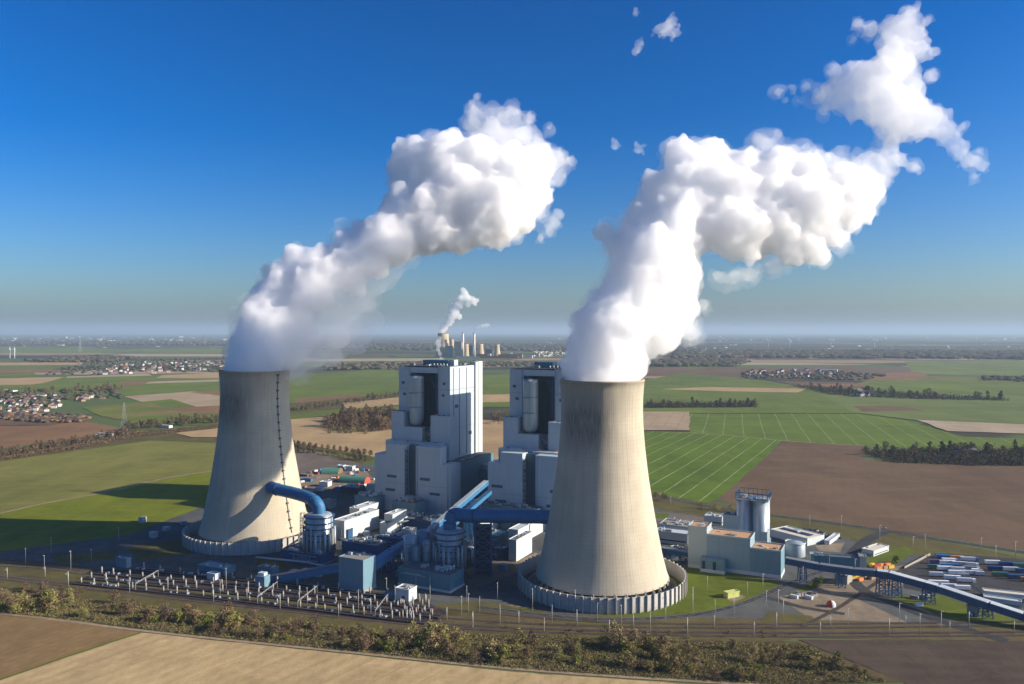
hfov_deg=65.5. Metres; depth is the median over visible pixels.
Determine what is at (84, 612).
olive shrub
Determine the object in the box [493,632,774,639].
verge
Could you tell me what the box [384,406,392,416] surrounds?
bare tree
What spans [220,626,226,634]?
bare shrub
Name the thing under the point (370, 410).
round tree
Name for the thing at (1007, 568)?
lorry trailer
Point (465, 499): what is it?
conveyor gallery
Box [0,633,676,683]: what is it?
field
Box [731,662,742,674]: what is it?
olive shrub
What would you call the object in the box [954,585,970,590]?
lorry trailer
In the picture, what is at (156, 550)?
lawn
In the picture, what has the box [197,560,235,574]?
process hall
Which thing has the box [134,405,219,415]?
field
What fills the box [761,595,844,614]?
access road
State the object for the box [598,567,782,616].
lawn
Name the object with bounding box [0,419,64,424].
field
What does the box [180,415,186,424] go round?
bare tree
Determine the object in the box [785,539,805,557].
storage tank
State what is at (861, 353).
woodland
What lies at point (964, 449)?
bare tree
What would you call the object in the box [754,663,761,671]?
green shrub
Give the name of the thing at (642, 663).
bare shrub
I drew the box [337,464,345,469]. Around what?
works shed
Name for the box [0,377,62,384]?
field
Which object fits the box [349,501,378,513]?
process hall
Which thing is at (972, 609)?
shed
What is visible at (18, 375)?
field
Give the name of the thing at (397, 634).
bare shrub
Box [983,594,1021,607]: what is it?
long shed
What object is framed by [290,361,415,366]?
field
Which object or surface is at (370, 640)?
bare shrub
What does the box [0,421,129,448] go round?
field
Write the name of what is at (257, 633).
bare shrub
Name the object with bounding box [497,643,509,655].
olive shrub
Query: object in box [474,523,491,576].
duct support
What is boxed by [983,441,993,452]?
bare tree
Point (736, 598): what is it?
gravel
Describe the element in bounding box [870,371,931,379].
field
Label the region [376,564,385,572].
equipment block
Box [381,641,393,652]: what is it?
green shrub
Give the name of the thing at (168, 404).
field
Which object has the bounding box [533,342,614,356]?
town
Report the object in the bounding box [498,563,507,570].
transformer
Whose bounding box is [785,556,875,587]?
conveyor bridge
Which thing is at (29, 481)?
field
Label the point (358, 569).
transfer tower
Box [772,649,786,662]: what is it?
bare tree
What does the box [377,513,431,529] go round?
pipe rack
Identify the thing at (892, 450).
evergreen tree
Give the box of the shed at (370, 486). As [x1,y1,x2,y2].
[366,483,374,489]
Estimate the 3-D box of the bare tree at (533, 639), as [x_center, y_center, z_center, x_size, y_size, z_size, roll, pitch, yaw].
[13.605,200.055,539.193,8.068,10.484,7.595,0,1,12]
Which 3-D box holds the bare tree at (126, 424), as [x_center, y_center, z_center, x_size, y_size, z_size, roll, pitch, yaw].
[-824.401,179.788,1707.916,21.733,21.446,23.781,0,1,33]
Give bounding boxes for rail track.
[0,559,85,566]
[0,562,86,571]
[0,565,84,574]
[0,575,1023,633]
[0,578,1023,636]
[435,607,1022,624]
[440,616,1023,628]
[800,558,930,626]
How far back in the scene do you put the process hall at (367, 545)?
729.70 m
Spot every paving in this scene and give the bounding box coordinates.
[234,570,329,586]
[466,559,517,587]
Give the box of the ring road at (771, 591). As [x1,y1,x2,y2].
[477,571,823,620]
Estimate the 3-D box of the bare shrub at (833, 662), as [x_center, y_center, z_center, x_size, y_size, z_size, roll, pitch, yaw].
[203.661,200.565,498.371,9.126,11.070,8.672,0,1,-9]
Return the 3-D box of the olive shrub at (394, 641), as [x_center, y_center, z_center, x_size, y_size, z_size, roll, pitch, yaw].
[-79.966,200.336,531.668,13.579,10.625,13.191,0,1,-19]
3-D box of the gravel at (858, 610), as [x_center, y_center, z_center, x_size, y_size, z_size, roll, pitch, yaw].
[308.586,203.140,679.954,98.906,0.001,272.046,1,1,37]
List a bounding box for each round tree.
[191,612,201,622]
[273,616,279,624]
[311,628,317,635]
[328,414,335,423]
[337,413,344,419]
[340,625,348,634]
[367,407,372,416]
[379,416,387,426]
[442,638,450,649]
[522,646,531,658]
[672,656,679,670]
[759,652,764,660]
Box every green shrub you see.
[40,588,50,600]
[149,611,159,623]
[171,609,182,622]
[200,611,215,624]
[283,633,290,640]
[368,629,380,640]
[375,638,382,646]
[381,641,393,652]
[416,633,425,649]
[489,652,498,662]
[500,650,510,659]
[569,653,580,664]
[647,646,660,659]
[659,660,667,669]
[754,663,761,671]
[808,581,815,589]
[811,577,819,585]
[817,576,822,583]
[828,649,841,666]
[892,555,899,562]
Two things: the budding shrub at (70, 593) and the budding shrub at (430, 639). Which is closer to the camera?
the budding shrub at (430, 639)
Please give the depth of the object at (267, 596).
636.40 m
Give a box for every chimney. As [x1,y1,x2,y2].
[462,333,463,355]
[473,333,474,355]
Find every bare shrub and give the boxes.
[0,586,10,601]
[34,583,59,601]
[37,598,49,610]
[45,590,70,606]
[112,603,132,615]
[116,599,134,608]
[124,598,141,608]
[142,608,160,622]
[156,603,176,618]
[160,610,175,621]
[178,602,199,618]
[204,620,221,635]
[212,615,236,631]
[218,600,238,620]
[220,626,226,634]
[237,624,246,635]
[242,608,259,625]
[251,622,267,637]
[265,625,279,636]
[273,623,282,635]
[278,626,290,636]
[289,616,306,630]
[292,626,302,634]
[307,613,320,627]
[329,631,338,639]
[351,622,367,633]
[354,628,368,640]
[354,631,378,645]
[355,636,369,650]
[381,629,389,639]
[387,628,403,641]
[429,636,444,651]
[440,644,459,658]
[464,650,482,664]
[496,638,511,651]
[561,638,576,653]
[622,651,640,668]
[637,658,648,669]
[706,667,722,681]
[732,670,745,681]
[831,655,845,670]
[850,664,861,670]
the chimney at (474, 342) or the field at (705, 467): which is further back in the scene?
the chimney at (474, 342)
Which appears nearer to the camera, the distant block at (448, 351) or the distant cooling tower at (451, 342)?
the distant block at (448, 351)
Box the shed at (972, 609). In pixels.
[966,603,977,616]
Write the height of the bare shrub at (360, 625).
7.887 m
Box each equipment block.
[257,563,278,573]
[322,498,336,508]
[346,528,352,538]
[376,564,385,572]
[401,526,416,533]
[431,513,442,525]
[467,546,473,564]
[492,544,508,559]
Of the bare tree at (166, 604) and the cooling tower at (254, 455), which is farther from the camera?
the cooling tower at (254, 455)
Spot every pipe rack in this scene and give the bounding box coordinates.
[254,556,336,576]
[339,537,401,564]
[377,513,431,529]
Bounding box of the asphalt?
[901,553,1023,607]
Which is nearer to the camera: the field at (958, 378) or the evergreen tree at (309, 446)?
the evergreen tree at (309, 446)
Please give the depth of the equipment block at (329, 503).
955.59 m
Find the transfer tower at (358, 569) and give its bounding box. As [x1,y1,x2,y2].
[338,551,375,592]
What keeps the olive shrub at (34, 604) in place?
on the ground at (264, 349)
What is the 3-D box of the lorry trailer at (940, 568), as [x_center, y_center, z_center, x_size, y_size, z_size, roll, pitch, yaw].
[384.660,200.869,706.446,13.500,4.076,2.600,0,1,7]
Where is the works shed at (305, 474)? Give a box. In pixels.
[300,473,309,476]
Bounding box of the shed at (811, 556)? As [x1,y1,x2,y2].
[810,552,822,560]
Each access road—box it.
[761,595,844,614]
[843,554,1009,642]
[846,530,891,554]
[853,595,943,625]
[931,558,983,592]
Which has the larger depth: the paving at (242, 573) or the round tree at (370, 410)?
the round tree at (370, 410)
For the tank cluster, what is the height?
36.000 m
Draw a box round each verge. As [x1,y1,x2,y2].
[0,564,366,612]
[0,581,383,629]
[0,632,140,679]
[434,601,545,615]
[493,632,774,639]
[548,619,730,626]
[651,493,1023,558]
[760,612,817,621]
[791,581,818,593]
[867,546,916,567]
[889,594,1023,627]
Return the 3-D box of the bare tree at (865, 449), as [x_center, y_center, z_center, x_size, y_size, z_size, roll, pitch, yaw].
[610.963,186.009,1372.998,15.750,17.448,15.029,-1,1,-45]
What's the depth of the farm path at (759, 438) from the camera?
1580.75 m
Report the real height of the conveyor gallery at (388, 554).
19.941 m
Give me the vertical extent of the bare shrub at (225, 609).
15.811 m
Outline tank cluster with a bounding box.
[402,529,432,564]
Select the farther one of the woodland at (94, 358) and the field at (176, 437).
the woodland at (94, 358)
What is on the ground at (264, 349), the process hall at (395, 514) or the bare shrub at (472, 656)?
the process hall at (395, 514)
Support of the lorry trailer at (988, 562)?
on the asphalt
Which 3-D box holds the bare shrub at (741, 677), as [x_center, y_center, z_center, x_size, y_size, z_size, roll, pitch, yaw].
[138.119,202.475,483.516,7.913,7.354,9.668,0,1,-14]
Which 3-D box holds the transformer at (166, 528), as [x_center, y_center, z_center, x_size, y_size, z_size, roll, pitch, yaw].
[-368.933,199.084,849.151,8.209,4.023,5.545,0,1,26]
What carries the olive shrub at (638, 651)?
on the scrub
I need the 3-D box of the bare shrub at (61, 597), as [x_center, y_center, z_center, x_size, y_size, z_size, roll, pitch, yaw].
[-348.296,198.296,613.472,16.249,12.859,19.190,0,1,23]
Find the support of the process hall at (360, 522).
on the ground at (264, 349)
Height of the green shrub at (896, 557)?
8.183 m
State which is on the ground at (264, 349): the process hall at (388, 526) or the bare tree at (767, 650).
the process hall at (388, 526)
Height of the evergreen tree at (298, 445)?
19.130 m
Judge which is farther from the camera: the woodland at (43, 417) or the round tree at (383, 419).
the woodland at (43, 417)
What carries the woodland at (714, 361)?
on the ground at (264, 349)
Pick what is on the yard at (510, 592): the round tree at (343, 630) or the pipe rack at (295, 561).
the pipe rack at (295, 561)
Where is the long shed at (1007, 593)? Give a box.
[982,587,1023,600]
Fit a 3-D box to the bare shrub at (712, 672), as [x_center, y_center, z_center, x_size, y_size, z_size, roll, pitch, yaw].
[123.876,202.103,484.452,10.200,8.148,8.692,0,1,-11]
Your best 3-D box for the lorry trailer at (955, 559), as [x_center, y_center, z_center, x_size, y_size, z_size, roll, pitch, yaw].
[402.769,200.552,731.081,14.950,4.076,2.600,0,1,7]
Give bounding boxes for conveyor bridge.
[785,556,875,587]
[875,569,1023,621]
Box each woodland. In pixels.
[0,340,238,344]
[0,387,123,406]
[0,411,91,422]
[24,354,140,361]
[45,358,256,374]
[279,342,648,351]
[322,360,616,369]
[641,356,751,366]
[671,348,1023,359]
[741,371,886,379]
[981,375,1023,381]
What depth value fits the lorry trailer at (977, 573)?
690.48 m
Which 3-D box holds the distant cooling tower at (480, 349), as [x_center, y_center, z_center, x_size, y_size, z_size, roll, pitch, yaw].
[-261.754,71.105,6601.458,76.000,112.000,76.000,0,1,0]
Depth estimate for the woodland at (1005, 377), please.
3497.26 m
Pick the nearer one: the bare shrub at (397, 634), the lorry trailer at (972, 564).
the bare shrub at (397, 634)
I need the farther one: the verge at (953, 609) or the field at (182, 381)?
the field at (182, 381)
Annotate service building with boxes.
[280,544,334,564]
[398,560,463,592]
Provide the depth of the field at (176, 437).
1552.07 m
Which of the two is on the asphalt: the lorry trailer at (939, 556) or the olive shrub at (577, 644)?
the lorry trailer at (939, 556)
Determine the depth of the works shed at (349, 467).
1215.46 m
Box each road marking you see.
[482,572,823,620]
[669,499,1013,549]
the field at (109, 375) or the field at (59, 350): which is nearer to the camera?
the field at (109, 375)
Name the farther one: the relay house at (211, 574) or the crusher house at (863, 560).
the crusher house at (863, 560)
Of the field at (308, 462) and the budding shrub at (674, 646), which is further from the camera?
the field at (308, 462)
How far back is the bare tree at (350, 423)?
1720.15 m
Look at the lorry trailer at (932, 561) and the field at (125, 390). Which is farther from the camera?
the field at (125, 390)
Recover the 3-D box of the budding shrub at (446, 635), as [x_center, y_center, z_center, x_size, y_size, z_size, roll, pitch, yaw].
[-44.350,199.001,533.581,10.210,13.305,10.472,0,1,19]
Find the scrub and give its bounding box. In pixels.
[0,587,902,683]
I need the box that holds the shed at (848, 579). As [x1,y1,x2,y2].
[834,573,851,584]
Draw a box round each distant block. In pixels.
[445,346,452,357]
[455,342,462,357]
[456,356,480,357]
[469,346,473,355]
[481,356,517,357]
[485,349,492,355]
[509,354,522,357]
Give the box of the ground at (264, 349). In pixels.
[0,333,1023,683]
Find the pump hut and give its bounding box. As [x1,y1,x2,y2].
[723,589,739,598]
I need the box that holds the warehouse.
[770,526,824,545]
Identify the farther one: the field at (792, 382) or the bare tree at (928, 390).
the field at (792, 382)
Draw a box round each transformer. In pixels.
[138,516,146,522]
[149,531,157,537]
[162,526,170,530]
[363,530,369,535]
[465,539,471,546]
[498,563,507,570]
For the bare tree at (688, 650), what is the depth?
520.13 m
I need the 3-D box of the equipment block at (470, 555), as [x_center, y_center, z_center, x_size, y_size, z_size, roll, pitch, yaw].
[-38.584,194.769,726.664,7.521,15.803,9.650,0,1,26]
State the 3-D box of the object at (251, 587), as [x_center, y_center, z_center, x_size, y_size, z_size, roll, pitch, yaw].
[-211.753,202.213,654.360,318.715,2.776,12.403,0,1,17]
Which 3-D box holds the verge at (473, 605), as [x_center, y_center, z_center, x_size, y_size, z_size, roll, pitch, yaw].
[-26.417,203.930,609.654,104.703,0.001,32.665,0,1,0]
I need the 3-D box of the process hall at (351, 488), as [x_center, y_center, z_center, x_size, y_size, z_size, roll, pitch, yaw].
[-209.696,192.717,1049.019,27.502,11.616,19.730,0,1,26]
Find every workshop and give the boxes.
[658,526,687,544]
[659,517,679,527]
[673,519,692,529]
[704,512,722,525]
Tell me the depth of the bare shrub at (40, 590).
627.79 m
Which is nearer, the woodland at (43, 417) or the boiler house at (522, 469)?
the boiler house at (522, 469)
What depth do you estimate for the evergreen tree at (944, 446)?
1377.88 m
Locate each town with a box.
[11,336,1023,349]
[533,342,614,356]
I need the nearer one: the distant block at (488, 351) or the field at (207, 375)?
the field at (207, 375)
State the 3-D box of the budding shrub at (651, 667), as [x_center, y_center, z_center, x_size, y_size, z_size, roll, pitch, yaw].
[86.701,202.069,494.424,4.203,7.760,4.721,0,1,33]
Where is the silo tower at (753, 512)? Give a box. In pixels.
[734,487,771,541]
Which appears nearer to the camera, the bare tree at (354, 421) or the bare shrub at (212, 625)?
the bare shrub at (212, 625)
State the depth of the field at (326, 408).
2309.12 m
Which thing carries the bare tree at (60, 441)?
on the field at (176, 437)
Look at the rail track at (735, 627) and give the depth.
571.63 m
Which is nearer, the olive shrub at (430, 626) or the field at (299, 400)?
the olive shrub at (430, 626)
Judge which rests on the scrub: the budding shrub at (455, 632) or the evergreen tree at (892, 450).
the budding shrub at (455, 632)
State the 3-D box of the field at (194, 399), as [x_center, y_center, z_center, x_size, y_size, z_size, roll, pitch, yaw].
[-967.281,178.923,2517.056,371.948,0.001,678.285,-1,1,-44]
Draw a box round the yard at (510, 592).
[0,465,1023,624]
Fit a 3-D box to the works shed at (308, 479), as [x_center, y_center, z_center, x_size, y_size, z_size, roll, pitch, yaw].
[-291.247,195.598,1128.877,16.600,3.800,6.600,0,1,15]
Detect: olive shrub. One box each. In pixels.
[8,601,23,613]
[22,597,41,611]
[76,605,88,616]
[193,618,201,624]
[222,611,242,631]
[270,628,279,637]
[340,636,351,647]
[382,636,402,650]
[397,639,405,650]
[411,647,419,654]
[421,619,440,640]
[432,622,452,637]
[494,641,511,653]
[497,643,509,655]
[510,637,522,651]
[551,646,566,660]
[571,641,584,651]
[574,649,580,655]
[593,634,612,648]
[602,638,616,650]
[612,633,632,650]
[616,648,638,666]
[620,638,636,652]
[632,648,643,656]
[640,633,656,645]
[642,633,656,647]
[643,661,656,670]
[661,651,683,674]
[671,648,687,659]
[682,662,699,671]
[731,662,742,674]
[745,668,762,680]
[802,645,820,659]
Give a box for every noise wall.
[182,512,307,555]
[517,555,687,614]
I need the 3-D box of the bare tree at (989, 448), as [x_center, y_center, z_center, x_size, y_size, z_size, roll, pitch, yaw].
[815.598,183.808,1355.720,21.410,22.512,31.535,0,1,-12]
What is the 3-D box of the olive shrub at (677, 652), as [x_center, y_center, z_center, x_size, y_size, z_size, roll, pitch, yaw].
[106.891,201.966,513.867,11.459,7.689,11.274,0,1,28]
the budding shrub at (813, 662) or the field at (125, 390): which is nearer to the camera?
the budding shrub at (813, 662)
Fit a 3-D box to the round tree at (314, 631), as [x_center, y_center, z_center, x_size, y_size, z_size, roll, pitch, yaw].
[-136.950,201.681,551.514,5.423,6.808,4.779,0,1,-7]
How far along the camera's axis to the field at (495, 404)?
2307.47 m
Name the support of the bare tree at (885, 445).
on the ground at (264, 349)
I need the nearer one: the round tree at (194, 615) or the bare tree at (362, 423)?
the round tree at (194, 615)
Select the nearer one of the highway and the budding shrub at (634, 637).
the budding shrub at (634, 637)
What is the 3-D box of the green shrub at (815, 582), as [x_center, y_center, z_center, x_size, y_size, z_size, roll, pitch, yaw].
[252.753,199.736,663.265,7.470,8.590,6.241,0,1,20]
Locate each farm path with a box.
[0,613,757,683]
[1,471,211,513]
[644,431,863,445]
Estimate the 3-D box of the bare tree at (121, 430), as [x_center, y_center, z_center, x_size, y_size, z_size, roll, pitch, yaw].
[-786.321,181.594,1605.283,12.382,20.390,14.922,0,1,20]
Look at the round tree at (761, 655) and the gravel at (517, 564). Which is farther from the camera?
the gravel at (517, 564)
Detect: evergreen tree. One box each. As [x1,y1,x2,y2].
[296,441,301,450]
[306,443,311,452]
[888,445,895,456]
[902,451,908,460]
[941,444,947,451]
[947,440,954,451]
[1006,453,1013,463]
[1017,454,1023,465]
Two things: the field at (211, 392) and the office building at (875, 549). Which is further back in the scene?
the field at (211, 392)
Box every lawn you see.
[52,550,115,563]
[128,539,191,560]
[255,558,289,569]
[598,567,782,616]
[655,513,669,518]
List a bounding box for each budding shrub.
[1,595,13,608]
[7,593,31,613]
[44,589,58,610]
[64,586,75,602]
[188,609,204,623]
[285,618,295,630]
[349,625,360,633]
[407,619,420,639]
[422,630,440,652]
[439,630,452,648]
[449,626,467,642]
[486,638,498,656]
[499,654,508,663]
[516,628,523,642]
[600,620,621,644]
[609,625,634,647]
[623,628,645,647]
[648,661,653,671]
[653,644,670,658]
[656,635,671,647]
[668,643,680,653]
[687,657,703,669]
[712,501,720,510]
[743,652,753,663]
[749,644,758,659]
[797,654,819,670]
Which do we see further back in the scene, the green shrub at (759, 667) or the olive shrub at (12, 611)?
the olive shrub at (12, 611)
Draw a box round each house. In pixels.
[115,555,130,567]
[207,571,220,579]
[255,571,269,587]
[375,359,492,513]
[395,583,416,602]
[488,361,594,509]
[723,511,737,529]
[761,529,769,541]
[813,553,859,567]
[856,391,864,396]
[858,553,866,567]
[953,447,960,452]
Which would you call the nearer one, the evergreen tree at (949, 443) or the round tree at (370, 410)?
the evergreen tree at (949, 443)
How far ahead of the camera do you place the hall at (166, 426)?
1756.60 m
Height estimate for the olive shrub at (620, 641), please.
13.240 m
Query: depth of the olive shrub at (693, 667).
496.21 m
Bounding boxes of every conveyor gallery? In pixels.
[270,563,338,583]
[376,539,403,572]
[424,480,488,539]
[456,490,491,545]
[661,546,687,562]
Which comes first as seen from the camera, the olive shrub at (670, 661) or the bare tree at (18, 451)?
the olive shrub at (670, 661)
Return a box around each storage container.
[790,594,797,598]
[804,594,812,599]
[910,594,918,599]
[915,602,922,606]
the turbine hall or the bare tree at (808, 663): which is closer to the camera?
the bare tree at (808, 663)
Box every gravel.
[299,471,374,491]
[513,553,537,568]
[656,512,703,520]
[723,594,744,601]
[779,554,963,621]
[816,542,844,552]
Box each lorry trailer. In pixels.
[927,564,941,568]
[928,580,948,583]
[929,559,941,563]
[929,571,946,576]
[936,554,951,558]
[937,565,952,570]
[939,560,954,562]
[939,563,955,565]
[941,558,959,560]
[941,583,956,587]
[944,574,960,579]
[948,570,963,574]
[949,555,962,558]
[950,566,964,569]
[952,561,967,565]
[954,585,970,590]
[956,577,975,582]
[957,573,969,577]
[960,556,978,561]
[962,565,979,569]
[962,570,974,574]
[966,562,978,566]
[975,570,984,575]
[984,560,999,564]
[987,565,1002,570]
[991,571,1008,576]
[999,561,1014,566]
[1002,566,1020,571]
[1007,574,1023,578]
[1012,563,1023,566]
[1015,568,1023,572]
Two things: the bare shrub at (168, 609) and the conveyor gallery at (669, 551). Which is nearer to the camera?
the bare shrub at (168, 609)
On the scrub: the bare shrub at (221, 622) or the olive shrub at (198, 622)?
the bare shrub at (221, 622)
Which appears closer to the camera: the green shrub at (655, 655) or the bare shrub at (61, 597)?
the green shrub at (655, 655)
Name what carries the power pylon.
on the field at (15, 435)
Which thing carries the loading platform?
on the cinder bed
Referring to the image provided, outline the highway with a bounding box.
[651,494,1023,552]
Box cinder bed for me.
[69,569,446,626]
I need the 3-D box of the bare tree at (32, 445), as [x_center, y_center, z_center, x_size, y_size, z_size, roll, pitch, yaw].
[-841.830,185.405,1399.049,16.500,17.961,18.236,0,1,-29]
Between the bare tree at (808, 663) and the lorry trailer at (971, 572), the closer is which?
the bare tree at (808, 663)
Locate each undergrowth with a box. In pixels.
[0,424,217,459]
[321,411,391,431]
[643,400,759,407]
[794,383,1007,400]
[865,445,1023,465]
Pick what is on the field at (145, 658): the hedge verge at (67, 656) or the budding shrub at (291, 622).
the hedge verge at (67, 656)
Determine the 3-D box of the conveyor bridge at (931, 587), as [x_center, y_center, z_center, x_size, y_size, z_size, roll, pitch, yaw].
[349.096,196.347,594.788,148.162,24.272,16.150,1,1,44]
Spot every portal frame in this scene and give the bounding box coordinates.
[135,570,157,589]
[257,582,303,602]
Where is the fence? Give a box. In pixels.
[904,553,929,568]
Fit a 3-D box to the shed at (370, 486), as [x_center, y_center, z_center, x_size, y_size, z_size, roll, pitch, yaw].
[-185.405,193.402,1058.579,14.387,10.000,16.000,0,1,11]
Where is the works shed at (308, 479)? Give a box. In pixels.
[300,478,312,481]
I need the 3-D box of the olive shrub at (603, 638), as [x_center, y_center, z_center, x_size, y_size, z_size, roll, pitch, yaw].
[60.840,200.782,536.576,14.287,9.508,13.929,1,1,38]
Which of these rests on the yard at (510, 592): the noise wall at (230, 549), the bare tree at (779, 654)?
the noise wall at (230, 549)
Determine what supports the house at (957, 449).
on the ground at (264, 349)
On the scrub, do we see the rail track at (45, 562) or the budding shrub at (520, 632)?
the budding shrub at (520, 632)
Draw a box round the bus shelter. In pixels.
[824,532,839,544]
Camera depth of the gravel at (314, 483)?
1141.36 m
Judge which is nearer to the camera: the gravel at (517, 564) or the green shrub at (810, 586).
the green shrub at (810, 586)
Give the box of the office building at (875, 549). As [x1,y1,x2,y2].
[862,543,888,556]
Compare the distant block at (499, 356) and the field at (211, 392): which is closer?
the field at (211, 392)
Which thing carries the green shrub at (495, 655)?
on the scrub
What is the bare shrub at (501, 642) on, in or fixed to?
on the scrub
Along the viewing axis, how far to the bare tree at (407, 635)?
537.99 m
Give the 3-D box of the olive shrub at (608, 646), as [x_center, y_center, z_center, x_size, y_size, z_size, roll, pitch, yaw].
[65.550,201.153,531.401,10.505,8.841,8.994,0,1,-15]
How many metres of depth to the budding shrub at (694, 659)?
500.23 m
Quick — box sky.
[0,0,1023,332]
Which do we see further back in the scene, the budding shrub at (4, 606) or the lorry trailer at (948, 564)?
the lorry trailer at (948, 564)
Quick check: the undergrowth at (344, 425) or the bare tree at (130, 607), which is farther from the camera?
the undergrowth at (344, 425)
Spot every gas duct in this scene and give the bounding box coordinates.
[266,481,324,513]
[443,508,549,529]
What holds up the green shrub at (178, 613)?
on the scrub
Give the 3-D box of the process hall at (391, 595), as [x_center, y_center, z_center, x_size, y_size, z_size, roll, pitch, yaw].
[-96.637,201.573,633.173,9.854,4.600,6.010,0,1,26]
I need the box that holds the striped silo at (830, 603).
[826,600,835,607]
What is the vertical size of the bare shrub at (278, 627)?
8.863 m
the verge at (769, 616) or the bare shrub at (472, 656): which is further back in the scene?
the verge at (769, 616)
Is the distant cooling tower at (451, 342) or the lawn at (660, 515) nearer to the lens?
the lawn at (660, 515)
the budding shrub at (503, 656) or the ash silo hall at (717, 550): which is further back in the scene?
the ash silo hall at (717, 550)
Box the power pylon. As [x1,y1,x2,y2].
[120,403,127,429]
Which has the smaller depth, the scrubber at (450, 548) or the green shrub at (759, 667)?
the green shrub at (759, 667)
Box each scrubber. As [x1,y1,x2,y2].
[300,511,335,551]
[430,527,466,568]
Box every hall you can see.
[159,424,172,427]
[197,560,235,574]
[321,468,342,474]
[333,508,378,540]
[338,475,369,483]
[340,483,365,494]
[342,536,388,555]
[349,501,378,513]
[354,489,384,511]
[376,531,408,558]
[380,516,407,533]
[383,591,394,599]
[384,509,406,520]
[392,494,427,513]
[404,510,437,529]
[460,499,542,528]
[478,523,497,528]
[480,463,487,500]
[492,528,508,546]
[508,523,528,537]
[508,531,531,561]
[529,524,546,537]
[688,520,784,578]
[815,369,837,371]
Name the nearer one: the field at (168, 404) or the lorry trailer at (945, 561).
the lorry trailer at (945, 561)
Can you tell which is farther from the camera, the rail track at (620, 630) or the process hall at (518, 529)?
the process hall at (518, 529)
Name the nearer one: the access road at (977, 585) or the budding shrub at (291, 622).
the budding shrub at (291, 622)
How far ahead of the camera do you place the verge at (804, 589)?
651.95 m
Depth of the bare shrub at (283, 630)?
553.69 m
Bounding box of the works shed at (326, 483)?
[319,480,331,486]
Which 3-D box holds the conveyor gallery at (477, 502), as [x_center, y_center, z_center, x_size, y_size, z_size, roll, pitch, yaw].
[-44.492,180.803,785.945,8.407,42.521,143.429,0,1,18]
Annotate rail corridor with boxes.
[0,560,1023,640]
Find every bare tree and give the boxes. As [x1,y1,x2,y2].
[14,444,21,454]
[27,443,36,450]
[56,437,66,445]
[109,589,120,601]
[119,427,125,435]
[122,422,131,428]
[122,599,135,614]
[132,422,139,428]
[140,419,146,427]
[158,602,169,611]
[169,416,174,423]
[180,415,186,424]
[193,413,199,421]
[322,414,332,425]
[346,408,353,417]
[347,413,353,426]
[350,411,357,424]
[358,412,369,422]
[359,416,369,428]
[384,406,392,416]
[401,631,409,644]
[526,630,537,643]
[657,635,669,646]
[683,646,691,655]
[687,653,699,663]
[728,639,734,649]
[763,642,770,652]
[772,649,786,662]
[790,650,803,658]
[804,655,812,666]
[862,446,869,452]
[882,441,889,449]
[925,388,932,396]
[955,442,965,449]
[960,442,969,451]
[982,444,998,453]
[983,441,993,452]
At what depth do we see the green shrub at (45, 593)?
619.85 m
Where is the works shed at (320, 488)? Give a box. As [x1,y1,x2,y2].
[315,486,324,490]
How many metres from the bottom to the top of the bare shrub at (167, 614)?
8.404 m
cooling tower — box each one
[192,368,306,542]
[435,333,448,357]
[450,339,453,356]
[464,344,468,355]
[477,344,483,353]
[493,344,499,355]
[528,377,676,597]
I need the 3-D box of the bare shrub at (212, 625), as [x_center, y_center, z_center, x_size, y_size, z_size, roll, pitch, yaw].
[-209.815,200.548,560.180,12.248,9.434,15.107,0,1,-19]
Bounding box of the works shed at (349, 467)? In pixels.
[345,465,355,470]
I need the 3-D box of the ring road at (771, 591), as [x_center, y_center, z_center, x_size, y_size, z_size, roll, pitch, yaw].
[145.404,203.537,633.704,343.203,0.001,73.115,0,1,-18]
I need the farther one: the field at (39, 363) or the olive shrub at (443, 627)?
the field at (39, 363)
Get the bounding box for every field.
[0,348,138,352]
[0,362,82,364]
[0,366,79,368]
[0,369,62,372]
[0,373,37,376]
[0,374,219,395]
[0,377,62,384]
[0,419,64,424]
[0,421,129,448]
[0,428,216,460]
[0,441,215,511]
[0,472,210,550]
[0,615,138,678]
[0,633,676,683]
[67,374,151,377]
[81,399,195,416]
[89,403,161,410]
[99,411,191,418]
[113,354,234,355]
[119,380,152,384]
[121,413,218,425]
[124,391,219,406]
[131,348,241,352]
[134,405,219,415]
[145,380,218,383]
[157,373,218,377]
[178,428,217,436]
[193,391,219,395]
[289,369,398,402]
[289,393,398,413]
[290,358,443,361]
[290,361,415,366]
[290,405,398,418]
[291,417,502,459]
[294,443,373,463]
[295,395,366,402]
[295,449,361,472]
[343,397,398,407]
[482,375,509,393]
[482,394,509,401]
[482,402,509,406]
[643,373,854,412]
[643,411,690,429]
[644,366,862,375]
[644,432,781,502]
[674,387,804,391]
[680,366,719,368]
[689,413,1023,451]
[720,441,1023,549]
[775,381,863,387]
[798,639,1023,683]
[799,383,866,386]
[821,391,1023,423]
[835,379,1023,395]
[854,406,924,410]
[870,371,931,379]
[905,360,1023,375]
[919,420,1023,432]
[931,376,1007,380]

